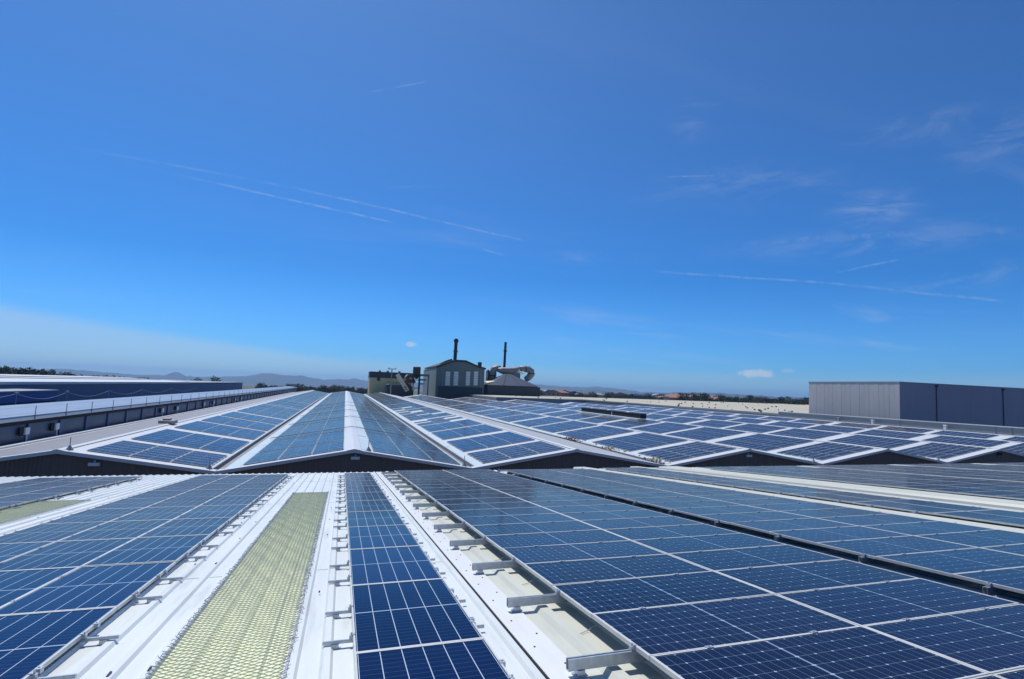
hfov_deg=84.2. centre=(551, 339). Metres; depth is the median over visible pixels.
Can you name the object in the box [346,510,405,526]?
solar panel
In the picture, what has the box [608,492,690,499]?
solar panel
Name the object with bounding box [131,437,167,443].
solar panel
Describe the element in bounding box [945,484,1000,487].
solar panel
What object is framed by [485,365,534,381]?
duct loop
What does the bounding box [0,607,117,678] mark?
solar panel
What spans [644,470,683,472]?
solar panel
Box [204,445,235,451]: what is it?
solar panel
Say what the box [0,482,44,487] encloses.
solar panel
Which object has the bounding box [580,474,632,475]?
solar panel
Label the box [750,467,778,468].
solar panel
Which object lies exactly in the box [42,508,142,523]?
solar panel
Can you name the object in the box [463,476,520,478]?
solar panel
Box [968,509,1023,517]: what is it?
solar panel
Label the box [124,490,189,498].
solar panel
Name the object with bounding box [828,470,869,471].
solar panel
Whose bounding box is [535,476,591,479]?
solar panel
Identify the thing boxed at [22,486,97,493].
solar panel
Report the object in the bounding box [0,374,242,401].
warehouse
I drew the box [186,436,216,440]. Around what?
solar panel
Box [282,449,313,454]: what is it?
solar panel
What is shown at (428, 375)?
pipe bridge
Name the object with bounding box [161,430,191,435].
solar panel
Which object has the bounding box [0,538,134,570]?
solar panel
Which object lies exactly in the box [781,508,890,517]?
solar panel
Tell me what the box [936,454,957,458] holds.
solar panel
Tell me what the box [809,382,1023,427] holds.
storage building
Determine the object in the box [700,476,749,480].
solar panel
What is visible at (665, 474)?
solar panel
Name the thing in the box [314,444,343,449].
solar panel
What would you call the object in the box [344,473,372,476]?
solar panel
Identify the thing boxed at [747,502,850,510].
solar panel
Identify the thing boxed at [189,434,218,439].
solar panel
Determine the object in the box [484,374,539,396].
hip roof building
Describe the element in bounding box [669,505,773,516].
solar panel
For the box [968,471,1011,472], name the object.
solar panel
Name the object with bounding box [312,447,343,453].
solar panel
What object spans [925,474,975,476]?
solar panel
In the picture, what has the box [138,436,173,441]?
solar panel
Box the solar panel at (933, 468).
[916,467,951,468]
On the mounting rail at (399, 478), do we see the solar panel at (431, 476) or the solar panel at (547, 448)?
the solar panel at (431, 476)
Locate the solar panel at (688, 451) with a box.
[677,449,699,453]
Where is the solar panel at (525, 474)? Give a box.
[519,473,571,475]
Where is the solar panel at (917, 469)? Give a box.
[900,469,931,470]
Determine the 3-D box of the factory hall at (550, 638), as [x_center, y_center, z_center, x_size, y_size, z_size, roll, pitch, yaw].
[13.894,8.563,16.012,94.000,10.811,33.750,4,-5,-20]
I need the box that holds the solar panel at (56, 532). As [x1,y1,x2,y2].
[0,521,107,543]
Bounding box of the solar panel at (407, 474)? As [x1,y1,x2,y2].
[399,473,454,475]
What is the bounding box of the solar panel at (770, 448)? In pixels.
[759,446,781,450]
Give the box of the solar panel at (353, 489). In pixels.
[345,486,382,492]
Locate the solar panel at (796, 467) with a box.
[779,467,814,467]
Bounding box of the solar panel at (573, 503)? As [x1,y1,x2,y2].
[531,499,622,506]
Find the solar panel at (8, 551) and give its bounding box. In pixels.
[0,541,55,563]
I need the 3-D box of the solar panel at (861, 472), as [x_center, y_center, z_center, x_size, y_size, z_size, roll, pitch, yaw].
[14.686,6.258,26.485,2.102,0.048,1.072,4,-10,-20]
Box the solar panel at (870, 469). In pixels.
[848,468,892,470]
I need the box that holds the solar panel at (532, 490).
[498,488,572,492]
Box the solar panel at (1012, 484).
[987,482,1023,485]
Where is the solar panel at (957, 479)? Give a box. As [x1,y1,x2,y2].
[926,478,980,480]
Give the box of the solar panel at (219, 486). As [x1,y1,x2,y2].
[193,483,242,489]
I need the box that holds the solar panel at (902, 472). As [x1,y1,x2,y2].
[883,471,924,473]
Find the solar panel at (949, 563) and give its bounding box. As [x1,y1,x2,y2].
[876,548,1023,576]
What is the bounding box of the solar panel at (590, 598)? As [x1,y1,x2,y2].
[552,571,773,617]
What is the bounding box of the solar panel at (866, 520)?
[819,514,936,525]
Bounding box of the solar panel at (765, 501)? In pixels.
[719,498,809,504]
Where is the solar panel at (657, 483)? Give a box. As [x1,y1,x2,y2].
[625,482,686,485]
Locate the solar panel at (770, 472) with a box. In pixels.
[750,472,795,473]
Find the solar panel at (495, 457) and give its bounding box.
[478,455,506,460]
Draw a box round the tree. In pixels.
[210,376,223,381]
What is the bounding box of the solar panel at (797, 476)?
[783,475,833,477]
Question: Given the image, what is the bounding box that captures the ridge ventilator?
[575,408,654,419]
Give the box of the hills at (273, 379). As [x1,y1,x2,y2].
[2,367,656,392]
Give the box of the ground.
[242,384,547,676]
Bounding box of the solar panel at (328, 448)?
[313,446,343,451]
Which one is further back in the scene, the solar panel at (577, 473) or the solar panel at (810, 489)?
the solar panel at (577, 473)
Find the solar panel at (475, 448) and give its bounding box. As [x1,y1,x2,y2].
[461,446,487,451]
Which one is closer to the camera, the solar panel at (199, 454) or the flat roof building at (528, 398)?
the solar panel at (199, 454)
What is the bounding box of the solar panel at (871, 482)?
[844,480,909,484]
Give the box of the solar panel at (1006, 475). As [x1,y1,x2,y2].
[983,475,1023,476]
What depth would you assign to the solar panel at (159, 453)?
35.85 m
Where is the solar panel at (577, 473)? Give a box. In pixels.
[570,472,619,474]
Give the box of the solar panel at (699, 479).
[671,477,722,482]
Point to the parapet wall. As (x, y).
(1001, 430)
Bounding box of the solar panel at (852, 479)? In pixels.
[822,478,875,481]
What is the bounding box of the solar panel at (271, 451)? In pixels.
[257,448,286,453]
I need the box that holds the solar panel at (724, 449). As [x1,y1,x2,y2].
[710,447,735,452]
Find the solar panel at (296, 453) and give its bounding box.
[280,450,312,456]
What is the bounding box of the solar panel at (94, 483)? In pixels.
[58,481,122,486]
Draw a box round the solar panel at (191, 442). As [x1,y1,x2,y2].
[175,439,207,444]
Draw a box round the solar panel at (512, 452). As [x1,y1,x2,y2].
[502,449,529,454]
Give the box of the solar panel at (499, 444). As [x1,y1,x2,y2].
[486,442,511,446]
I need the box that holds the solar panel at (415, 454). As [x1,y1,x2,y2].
[401,452,429,457]
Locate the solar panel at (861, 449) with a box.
[851,447,873,451]
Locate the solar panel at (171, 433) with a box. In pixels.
[157,431,187,436]
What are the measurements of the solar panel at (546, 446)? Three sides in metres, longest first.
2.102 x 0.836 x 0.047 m
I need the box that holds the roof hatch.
[158,418,177,423]
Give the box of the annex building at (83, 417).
[0,386,296,445]
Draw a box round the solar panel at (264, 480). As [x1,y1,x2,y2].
[245,478,282,483]
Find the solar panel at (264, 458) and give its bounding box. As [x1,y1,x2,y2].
[247,455,280,461]
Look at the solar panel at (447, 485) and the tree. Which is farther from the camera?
the tree
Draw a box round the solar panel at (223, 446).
[208,444,238,449]
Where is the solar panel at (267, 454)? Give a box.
[252,452,283,457]
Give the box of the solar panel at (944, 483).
[912,481,977,484]
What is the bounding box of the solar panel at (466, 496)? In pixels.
[428,493,513,499]
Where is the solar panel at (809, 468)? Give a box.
[791,468,827,469]
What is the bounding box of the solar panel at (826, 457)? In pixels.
[815,455,837,459]
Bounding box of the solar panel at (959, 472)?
[939,472,980,473]
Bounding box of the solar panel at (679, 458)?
[668,456,692,460]
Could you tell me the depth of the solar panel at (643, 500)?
14.54 m
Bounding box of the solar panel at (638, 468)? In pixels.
[628,467,657,469]
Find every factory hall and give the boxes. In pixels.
[0,390,1023,476]
[0,463,1023,678]
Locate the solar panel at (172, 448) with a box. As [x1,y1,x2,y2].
[157,446,193,451]
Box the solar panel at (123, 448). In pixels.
[100,445,143,451]
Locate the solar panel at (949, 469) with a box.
[931,469,968,469]
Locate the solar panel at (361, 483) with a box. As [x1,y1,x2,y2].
[345,481,378,485]
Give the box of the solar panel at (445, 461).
[431,458,460,464]
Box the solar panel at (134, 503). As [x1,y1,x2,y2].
[91,498,168,508]
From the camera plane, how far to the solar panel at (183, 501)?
13.72 m
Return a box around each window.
[445,372,449,384]
[453,372,458,384]
[466,372,469,384]
[474,372,477,384]
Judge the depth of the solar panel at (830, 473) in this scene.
25.79 m
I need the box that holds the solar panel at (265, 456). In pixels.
[249,453,282,459]
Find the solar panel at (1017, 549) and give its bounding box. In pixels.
[982,544,1023,555]
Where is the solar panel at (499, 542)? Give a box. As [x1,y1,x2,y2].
[485,529,630,550]
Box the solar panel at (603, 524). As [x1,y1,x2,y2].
[581,516,703,529]
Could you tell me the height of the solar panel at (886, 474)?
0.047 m
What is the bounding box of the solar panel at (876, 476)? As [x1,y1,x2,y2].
[842,475,894,477]
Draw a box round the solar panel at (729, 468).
[708,467,752,469]
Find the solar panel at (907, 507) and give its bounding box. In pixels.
[852,501,960,514]
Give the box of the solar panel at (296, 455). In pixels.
[278,452,311,459]
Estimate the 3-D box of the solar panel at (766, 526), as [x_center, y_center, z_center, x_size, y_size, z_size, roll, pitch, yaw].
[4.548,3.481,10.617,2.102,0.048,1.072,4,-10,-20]
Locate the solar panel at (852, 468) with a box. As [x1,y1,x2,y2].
[834,467,873,468]
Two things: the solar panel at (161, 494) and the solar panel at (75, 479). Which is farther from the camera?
the solar panel at (75, 479)
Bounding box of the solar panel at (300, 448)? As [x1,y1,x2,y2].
[286,446,314,450]
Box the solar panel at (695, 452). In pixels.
[683,450,707,455]
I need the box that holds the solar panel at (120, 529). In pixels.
[59,519,172,540]
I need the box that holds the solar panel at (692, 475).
[668,473,710,476]
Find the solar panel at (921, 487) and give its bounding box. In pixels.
[895,485,966,489]
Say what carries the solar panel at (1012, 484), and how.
on the factory hall at (550, 638)
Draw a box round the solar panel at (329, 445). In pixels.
[315,443,343,447]
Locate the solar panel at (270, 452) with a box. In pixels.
[254,450,285,455]
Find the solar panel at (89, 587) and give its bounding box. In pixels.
[0,562,175,614]
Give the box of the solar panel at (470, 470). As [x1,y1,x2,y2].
[444,469,492,470]
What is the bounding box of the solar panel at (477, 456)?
[472,452,499,457]
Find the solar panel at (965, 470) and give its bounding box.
[947,470,983,471]
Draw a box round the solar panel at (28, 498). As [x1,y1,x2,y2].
[0,493,66,502]
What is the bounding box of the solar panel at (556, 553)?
[501,541,665,565]
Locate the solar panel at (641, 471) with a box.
[623,470,659,473]
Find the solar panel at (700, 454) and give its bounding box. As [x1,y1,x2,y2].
[688,451,714,456]
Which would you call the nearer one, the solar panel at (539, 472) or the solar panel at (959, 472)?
the solar panel at (539, 472)
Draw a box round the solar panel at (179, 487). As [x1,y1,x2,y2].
[150,484,205,490]
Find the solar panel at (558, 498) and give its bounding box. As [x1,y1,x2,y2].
[517,495,603,501]
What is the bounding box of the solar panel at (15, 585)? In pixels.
[0,567,78,607]
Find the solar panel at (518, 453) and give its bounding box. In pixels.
[506,450,533,456]
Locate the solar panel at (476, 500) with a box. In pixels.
[434,497,527,505]
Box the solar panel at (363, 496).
[345,492,388,500]
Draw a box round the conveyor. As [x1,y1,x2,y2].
[396,374,408,395]
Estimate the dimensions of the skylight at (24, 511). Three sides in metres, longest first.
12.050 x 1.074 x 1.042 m
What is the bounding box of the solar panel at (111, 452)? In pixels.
[87,448,132,455]
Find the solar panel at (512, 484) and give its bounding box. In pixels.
[479,482,548,485]
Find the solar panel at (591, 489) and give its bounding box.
[578,486,652,491]
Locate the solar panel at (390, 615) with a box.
[350,578,483,652]
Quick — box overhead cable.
[3,388,191,398]
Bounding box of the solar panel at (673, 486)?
[641,484,707,488]
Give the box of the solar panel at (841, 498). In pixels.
[791,493,881,502]
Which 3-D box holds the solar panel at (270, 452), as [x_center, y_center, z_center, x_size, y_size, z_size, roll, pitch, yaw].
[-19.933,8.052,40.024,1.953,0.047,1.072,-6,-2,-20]
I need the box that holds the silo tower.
[404,367,420,395]
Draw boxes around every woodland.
[0,365,148,378]
[254,382,367,393]
[540,391,808,404]
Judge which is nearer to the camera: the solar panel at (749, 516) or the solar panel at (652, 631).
the solar panel at (652, 631)
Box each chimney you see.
[453,339,458,359]
[503,342,506,366]
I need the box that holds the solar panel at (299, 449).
[284,447,314,452]
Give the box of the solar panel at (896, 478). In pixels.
[865,477,916,479]
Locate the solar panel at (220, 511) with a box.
[175,505,248,518]
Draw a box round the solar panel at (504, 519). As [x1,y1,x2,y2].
[459,513,577,526]
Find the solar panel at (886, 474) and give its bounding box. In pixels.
[864,473,909,474]
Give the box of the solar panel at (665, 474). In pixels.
[645,473,691,477]
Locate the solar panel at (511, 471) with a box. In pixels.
[505,470,553,472]
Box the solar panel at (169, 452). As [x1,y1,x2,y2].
[146,449,185,455]
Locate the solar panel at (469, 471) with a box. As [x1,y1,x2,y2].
[447,471,496,472]
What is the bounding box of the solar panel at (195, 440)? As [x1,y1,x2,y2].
[180,438,211,443]
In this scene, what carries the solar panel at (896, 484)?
on the factory hall at (550, 638)
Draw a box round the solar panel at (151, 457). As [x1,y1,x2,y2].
[130,454,173,461]
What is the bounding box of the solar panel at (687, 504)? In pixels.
[646,500,744,509]
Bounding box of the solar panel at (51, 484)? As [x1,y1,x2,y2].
[15,481,84,487]
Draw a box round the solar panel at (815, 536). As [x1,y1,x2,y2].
[768,526,912,544]
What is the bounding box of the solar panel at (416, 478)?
[404,476,465,479]
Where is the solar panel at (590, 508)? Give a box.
[544,504,646,512]
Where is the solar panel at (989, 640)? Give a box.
[864,604,1023,673]
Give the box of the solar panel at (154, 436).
[142,434,176,439]
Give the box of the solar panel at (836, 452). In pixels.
[824,450,845,454]
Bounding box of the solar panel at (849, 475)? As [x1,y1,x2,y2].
[826,474,875,475]
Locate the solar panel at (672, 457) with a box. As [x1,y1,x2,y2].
[660,454,686,459]
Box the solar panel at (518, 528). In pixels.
[470,521,599,536]
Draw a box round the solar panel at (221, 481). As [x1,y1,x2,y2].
[208,478,251,483]
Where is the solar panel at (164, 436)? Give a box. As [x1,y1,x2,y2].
[147,433,179,438]
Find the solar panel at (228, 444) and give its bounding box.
[213,441,243,446]
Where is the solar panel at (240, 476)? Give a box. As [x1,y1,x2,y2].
[221,475,258,478]
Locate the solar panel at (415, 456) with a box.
[402,453,431,459]
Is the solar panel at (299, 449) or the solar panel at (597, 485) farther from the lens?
the solar panel at (299, 449)
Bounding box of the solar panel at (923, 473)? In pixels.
[904,472,953,474]
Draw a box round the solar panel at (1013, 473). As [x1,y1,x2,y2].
[996,472,1023,474]
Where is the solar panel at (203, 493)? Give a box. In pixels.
[172,489,230,497]
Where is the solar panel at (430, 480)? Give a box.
[407,479,470,482]
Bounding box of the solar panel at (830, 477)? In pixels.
[801,476,852,479]
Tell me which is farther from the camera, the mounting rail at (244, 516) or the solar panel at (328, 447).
the solar panel at (328, 447)
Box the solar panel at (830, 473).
[809,472,851,474]
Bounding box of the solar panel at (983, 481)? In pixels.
[953,480,1015,483]
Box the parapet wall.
[777,411,1023,435]
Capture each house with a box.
[546,390,568,396]
[663,394,677,399]
[668,395,685,399]
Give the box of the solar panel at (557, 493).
[506,491,587,496]
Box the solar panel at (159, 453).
[142,450,180,457]
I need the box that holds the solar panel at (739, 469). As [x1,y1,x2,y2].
[721,469,761,470]
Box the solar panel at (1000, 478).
[973,477,1023,480]
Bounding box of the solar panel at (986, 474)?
[964,473,1011,474]
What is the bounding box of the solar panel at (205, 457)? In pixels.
[184,454,221,460]
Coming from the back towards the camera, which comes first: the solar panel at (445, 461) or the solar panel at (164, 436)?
the solar panel at (164, 436)
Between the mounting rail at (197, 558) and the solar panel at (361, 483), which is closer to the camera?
the mounting rail at (197, 558)
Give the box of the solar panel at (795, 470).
[775,469,814,470]
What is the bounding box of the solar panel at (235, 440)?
[221,438,248,442]
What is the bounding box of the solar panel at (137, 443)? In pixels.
[119,440,158,446]
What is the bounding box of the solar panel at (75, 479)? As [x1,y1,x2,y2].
[50,477,105,481]
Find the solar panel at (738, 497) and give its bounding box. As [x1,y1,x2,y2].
[697,494,782,499]
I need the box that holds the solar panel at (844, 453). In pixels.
[833,451,855,455]
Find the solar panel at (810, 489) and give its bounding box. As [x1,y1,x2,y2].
[771,486,844,492]
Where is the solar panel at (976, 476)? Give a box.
[948,475,996,478]
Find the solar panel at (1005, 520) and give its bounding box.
[933,511,1023,526]
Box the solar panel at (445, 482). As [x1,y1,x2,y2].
[411,481,478,485]
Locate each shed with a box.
[0,389,58,405]
[385,384,411,396]
[628,394,651,398]
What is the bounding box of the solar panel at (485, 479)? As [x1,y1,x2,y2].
[469,478,528,480]
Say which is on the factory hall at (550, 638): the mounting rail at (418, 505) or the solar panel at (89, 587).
the mounting rail at (418, 505)
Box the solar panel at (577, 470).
[554,469,599,470]
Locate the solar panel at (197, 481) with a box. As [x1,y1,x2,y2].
[174,479,218,483]
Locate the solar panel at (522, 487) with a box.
[487,485,560,489]
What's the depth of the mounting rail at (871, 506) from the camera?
13.78 m
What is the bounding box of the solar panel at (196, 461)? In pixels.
[175,458,214,464]
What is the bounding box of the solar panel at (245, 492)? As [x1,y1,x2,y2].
[219,488,269,495]
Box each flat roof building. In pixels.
[468,394,583,403]
[540,396,808,416]
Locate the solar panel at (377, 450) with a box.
[372,449,402,454]
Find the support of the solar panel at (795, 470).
on the factory hall at (550, 638)
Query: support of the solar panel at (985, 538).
on the mounting rail at (863, 559)
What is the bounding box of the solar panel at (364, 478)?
[344,476,374,480]
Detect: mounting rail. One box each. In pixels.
[3,522,240,534]
[27,670,76,678]
[40,514,250,523]
[61,508,256,517]
[77,632,118,645]
[130,592,162,603]
[155,574,182,583]
[183,553,205,561]
[197,542,217,549]
[214,529,232,535]
[322,619,483,649]
[325,595,465,618]
[328,568,444,585]
[330,555,434,569]
[331,539,422,551]
[332,531,416,541]
[333,520,408,529]
[334,514,403,522]
[335,507,398,513]
[381,469,490,474]
[384,473,400,477]
[387,474,510,480]
[391,477,522,484]
[395,481,536,489]
[400,488,422,494]
[406,494,430,500]
[413,496,596,508]
[422,503,624,518]
[434,512,661,531]
[449,524,708,548]
[472,557,522,573]
[497,468,582,471]
[507,561,862,611]
[566,595,998,677]
[581,485,701,493]
[604,494,615,499]
[633,495,773,506]
[668,502,820,515]
[714,511,879,527]
[774,522,955,542]
[858,553,885,564]
[866,504,887,508]
[910,510,931,515]
[982,582,1012,595]
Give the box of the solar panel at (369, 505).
[346,500,395,511]
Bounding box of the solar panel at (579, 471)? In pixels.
[559,471,605,472]
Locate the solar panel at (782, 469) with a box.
[762,468,803,469]
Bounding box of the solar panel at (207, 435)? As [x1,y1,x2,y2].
[193,433,222,438]
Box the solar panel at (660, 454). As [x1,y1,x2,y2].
[648,452,673,456]
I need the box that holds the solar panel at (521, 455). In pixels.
[509,452,538,457]
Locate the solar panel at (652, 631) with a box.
[591,594,858,660]
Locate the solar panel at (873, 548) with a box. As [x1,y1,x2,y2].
[816,536,978,558]
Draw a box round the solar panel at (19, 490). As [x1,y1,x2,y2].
[0,487,52,493]
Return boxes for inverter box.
[18,427,29,440]
[50,423,59,435]
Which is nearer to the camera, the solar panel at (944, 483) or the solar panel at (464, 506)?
the solar panel at (464, 506)
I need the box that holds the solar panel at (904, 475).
[878,475,930,476]
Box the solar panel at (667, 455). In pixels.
[655,453,678,457]
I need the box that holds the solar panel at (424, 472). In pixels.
[396,471,449,473]
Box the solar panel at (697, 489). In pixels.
[659,487,730,491]
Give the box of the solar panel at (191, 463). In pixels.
[171,460,211,466]
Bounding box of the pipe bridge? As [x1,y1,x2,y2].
[420,374,429,395]
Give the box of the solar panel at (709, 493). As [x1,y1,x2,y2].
[675,490,754,495]
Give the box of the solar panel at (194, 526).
[137,517,232,537]
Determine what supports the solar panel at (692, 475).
on the mounting rail
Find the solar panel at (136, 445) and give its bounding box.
[113,442,153,448]
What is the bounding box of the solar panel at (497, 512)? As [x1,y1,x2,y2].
[449,507,556,518]
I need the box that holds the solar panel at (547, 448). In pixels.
[532,446,558,451]
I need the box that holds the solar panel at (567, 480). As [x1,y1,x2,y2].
[544,478,607,482]
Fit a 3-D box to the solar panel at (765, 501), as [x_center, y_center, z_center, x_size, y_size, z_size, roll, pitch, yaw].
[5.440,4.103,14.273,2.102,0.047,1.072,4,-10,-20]
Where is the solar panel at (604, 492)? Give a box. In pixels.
[592,489,669,494]
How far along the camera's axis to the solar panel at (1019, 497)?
16.22 m
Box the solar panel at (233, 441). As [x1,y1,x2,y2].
[219,439,246,443]
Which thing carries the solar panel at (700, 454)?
on the factory hall at (67, 454)
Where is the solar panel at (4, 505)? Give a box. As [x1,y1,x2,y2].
[0,502,27,508]
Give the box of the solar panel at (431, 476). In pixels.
[401,475,459,477]
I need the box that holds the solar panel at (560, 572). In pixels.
[523,554,710,587]
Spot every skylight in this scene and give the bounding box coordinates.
[0,499,88,523]
[144,491,328,678]
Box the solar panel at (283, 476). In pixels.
[254,474,287,478]
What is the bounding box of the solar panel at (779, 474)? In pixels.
[766,473,819,475]
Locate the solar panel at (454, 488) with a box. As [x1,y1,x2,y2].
[418,486,494,491]
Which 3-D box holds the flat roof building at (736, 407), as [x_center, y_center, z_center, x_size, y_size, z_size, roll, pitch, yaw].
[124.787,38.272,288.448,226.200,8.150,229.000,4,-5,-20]
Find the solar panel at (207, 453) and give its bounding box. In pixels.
[193,451,227,456]
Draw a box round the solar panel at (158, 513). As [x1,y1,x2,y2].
[109,506,197,521]
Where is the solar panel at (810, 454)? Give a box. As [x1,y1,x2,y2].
[800,452,821,456]
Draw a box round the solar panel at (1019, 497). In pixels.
[994,495,1023,499]
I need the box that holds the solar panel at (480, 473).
[453,472,504,474]
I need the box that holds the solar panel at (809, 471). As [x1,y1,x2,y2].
[786,471,831,472]
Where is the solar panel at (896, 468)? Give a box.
[878,468,915,469]
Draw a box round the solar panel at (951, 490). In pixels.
[924,488,1001,493]
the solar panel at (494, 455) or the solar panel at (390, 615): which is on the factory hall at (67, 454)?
the solar panel at (494, 455)
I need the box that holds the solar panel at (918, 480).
[889,479,943,482]
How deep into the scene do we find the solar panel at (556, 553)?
7.97 m
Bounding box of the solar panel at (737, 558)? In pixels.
[669,545,842,570]
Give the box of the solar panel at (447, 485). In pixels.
[414,484,483,488]
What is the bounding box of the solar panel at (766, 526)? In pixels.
[729,518,856,532]
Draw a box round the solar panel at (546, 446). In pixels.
[529,444,555,449]
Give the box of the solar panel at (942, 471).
[925,470,962,471]
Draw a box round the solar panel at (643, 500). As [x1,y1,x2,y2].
[626,496,714,504]
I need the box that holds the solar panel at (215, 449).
[200,447,233,452]
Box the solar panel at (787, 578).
[716,559,916,593]
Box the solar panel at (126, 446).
[107,443,148,449]
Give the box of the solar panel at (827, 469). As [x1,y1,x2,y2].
[810,469,843,470]
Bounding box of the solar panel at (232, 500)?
[200,495,260,505]
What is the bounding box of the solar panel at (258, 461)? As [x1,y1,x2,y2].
[243,457,278,464]
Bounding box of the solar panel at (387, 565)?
[348,546,442,585]
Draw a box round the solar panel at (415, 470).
[394,470,443,471]
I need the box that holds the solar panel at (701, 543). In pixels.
[632,533,787,553]
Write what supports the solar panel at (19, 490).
on the mounting rail
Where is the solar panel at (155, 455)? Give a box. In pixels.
[136,452,177,459]
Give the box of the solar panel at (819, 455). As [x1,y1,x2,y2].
[806,454,830,458]
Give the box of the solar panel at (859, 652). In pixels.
[650,626,988,678]
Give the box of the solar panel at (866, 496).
[819,492,904,500]
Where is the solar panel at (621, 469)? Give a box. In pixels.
[602,468,636,470]
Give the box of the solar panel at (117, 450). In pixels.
[94,447,138,453]
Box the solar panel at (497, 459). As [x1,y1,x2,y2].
[480,457,510,462]
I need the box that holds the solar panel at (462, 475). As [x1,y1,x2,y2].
[458,474,512,476]
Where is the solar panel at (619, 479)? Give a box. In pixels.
[598,477,659,480]
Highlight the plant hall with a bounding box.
[422,359,485,398]
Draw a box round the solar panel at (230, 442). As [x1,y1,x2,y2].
[217,440,245,444]
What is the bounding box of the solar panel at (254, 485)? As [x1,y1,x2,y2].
[233,483,276,488]
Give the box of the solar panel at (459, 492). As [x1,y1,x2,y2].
[423,490,502,495]
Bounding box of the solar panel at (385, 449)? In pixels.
[372,447,400,452]
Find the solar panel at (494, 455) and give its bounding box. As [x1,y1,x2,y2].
[475,453,503,459]
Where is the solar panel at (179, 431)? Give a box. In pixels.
[164,429,194,433]
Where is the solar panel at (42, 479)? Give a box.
[8,477,73,482]
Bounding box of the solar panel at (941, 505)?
[883,499,996,510]
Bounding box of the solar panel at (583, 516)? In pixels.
[560,510,670,520]
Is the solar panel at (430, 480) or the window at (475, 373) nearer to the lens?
the solar panel at (430, 480)
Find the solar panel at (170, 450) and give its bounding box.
[151,447,189,453]
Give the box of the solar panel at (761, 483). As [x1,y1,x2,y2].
[731,480,793,485]
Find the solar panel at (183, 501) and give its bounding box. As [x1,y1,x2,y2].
[145,496,216,507]
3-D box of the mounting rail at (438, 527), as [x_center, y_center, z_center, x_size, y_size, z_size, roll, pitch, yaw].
[0.137,3.604,11.218,4.885,0.173,0.095,4,-10,-20]
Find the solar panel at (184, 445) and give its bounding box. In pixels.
[166,442,201,448]
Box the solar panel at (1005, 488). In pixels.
[974,486,1023,490]
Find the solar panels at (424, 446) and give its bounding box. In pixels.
[0,390,1023,678]
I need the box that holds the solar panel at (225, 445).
[210,442,240,447]
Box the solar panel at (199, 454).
[188,452,224,458]
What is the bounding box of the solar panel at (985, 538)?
[916,529,1023,547]
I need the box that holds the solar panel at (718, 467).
[696,466,740,468]
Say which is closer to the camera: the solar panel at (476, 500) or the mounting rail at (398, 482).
the solar panel at (476, 500)
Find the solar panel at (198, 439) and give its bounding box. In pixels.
[183,437,214,441]
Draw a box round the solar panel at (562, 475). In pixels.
[527,474,580,477]
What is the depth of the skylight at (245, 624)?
5.66 m
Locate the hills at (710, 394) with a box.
[569,390,803,399]
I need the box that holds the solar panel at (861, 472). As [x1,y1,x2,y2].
[839,472,882,473]
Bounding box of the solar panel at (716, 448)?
[705,446,727,450]
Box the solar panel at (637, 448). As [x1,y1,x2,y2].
[625,446,648,450]
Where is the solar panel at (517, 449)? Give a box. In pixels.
[499,448,525,452]
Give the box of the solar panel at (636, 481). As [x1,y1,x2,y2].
[614,479,673,482]
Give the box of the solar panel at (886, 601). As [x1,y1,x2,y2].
[776,578,1019,625]
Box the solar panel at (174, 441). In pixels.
[171,440,205,446]
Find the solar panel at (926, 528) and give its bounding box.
[864,521,996,535]
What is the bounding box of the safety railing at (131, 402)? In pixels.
[5,386,292,418]
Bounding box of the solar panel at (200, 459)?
[180,456,218,462]
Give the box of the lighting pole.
[388,368,395,393]
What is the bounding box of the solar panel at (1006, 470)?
[988,469,1019,471]
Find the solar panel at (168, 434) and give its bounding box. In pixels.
[153,432,183,437]
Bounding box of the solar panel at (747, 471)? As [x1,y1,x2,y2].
[736,470,785,472]
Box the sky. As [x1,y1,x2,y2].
[0,0,1023,397]
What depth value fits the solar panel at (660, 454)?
49.19 m
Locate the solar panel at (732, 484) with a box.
[703,481,762,487]
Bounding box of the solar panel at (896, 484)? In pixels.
[868,483,932,486]
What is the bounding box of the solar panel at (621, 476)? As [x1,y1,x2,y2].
[586,475,639,477]
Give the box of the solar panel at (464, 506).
[441,502,540,510]
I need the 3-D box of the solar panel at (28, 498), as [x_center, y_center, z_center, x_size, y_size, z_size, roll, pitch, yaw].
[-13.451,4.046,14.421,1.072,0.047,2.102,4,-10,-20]
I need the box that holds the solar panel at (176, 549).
[81,534,210,566]
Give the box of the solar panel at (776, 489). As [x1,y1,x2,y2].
[742,486,817,494]
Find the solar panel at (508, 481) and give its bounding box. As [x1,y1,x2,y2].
[474,480,535,482]
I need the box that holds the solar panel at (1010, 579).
[952,567,1023,593]
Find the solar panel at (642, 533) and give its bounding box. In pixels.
[604,524,738,540]
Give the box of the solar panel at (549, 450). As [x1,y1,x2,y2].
[536,447,564,452]
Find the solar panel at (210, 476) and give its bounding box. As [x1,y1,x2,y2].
[190,475,228,478]
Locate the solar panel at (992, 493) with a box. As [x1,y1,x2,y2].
[957,491,1023,496]
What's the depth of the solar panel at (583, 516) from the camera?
11.64 m
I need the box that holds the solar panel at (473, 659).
[354,638,512,678]
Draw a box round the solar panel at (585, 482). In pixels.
[554,481,618,485]
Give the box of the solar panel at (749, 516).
[697,511,813,523]
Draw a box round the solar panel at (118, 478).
[90,476,142,480]
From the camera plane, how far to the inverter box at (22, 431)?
45.35 m
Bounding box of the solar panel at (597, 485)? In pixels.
[566,483,636,487]
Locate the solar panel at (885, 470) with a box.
[865,470,907,471]
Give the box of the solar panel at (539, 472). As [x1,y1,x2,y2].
[512,471,563,473]
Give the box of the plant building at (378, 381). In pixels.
[367,370,412,393]
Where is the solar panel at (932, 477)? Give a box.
[901,476,950,478]
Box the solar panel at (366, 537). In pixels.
[347,525,419,549]

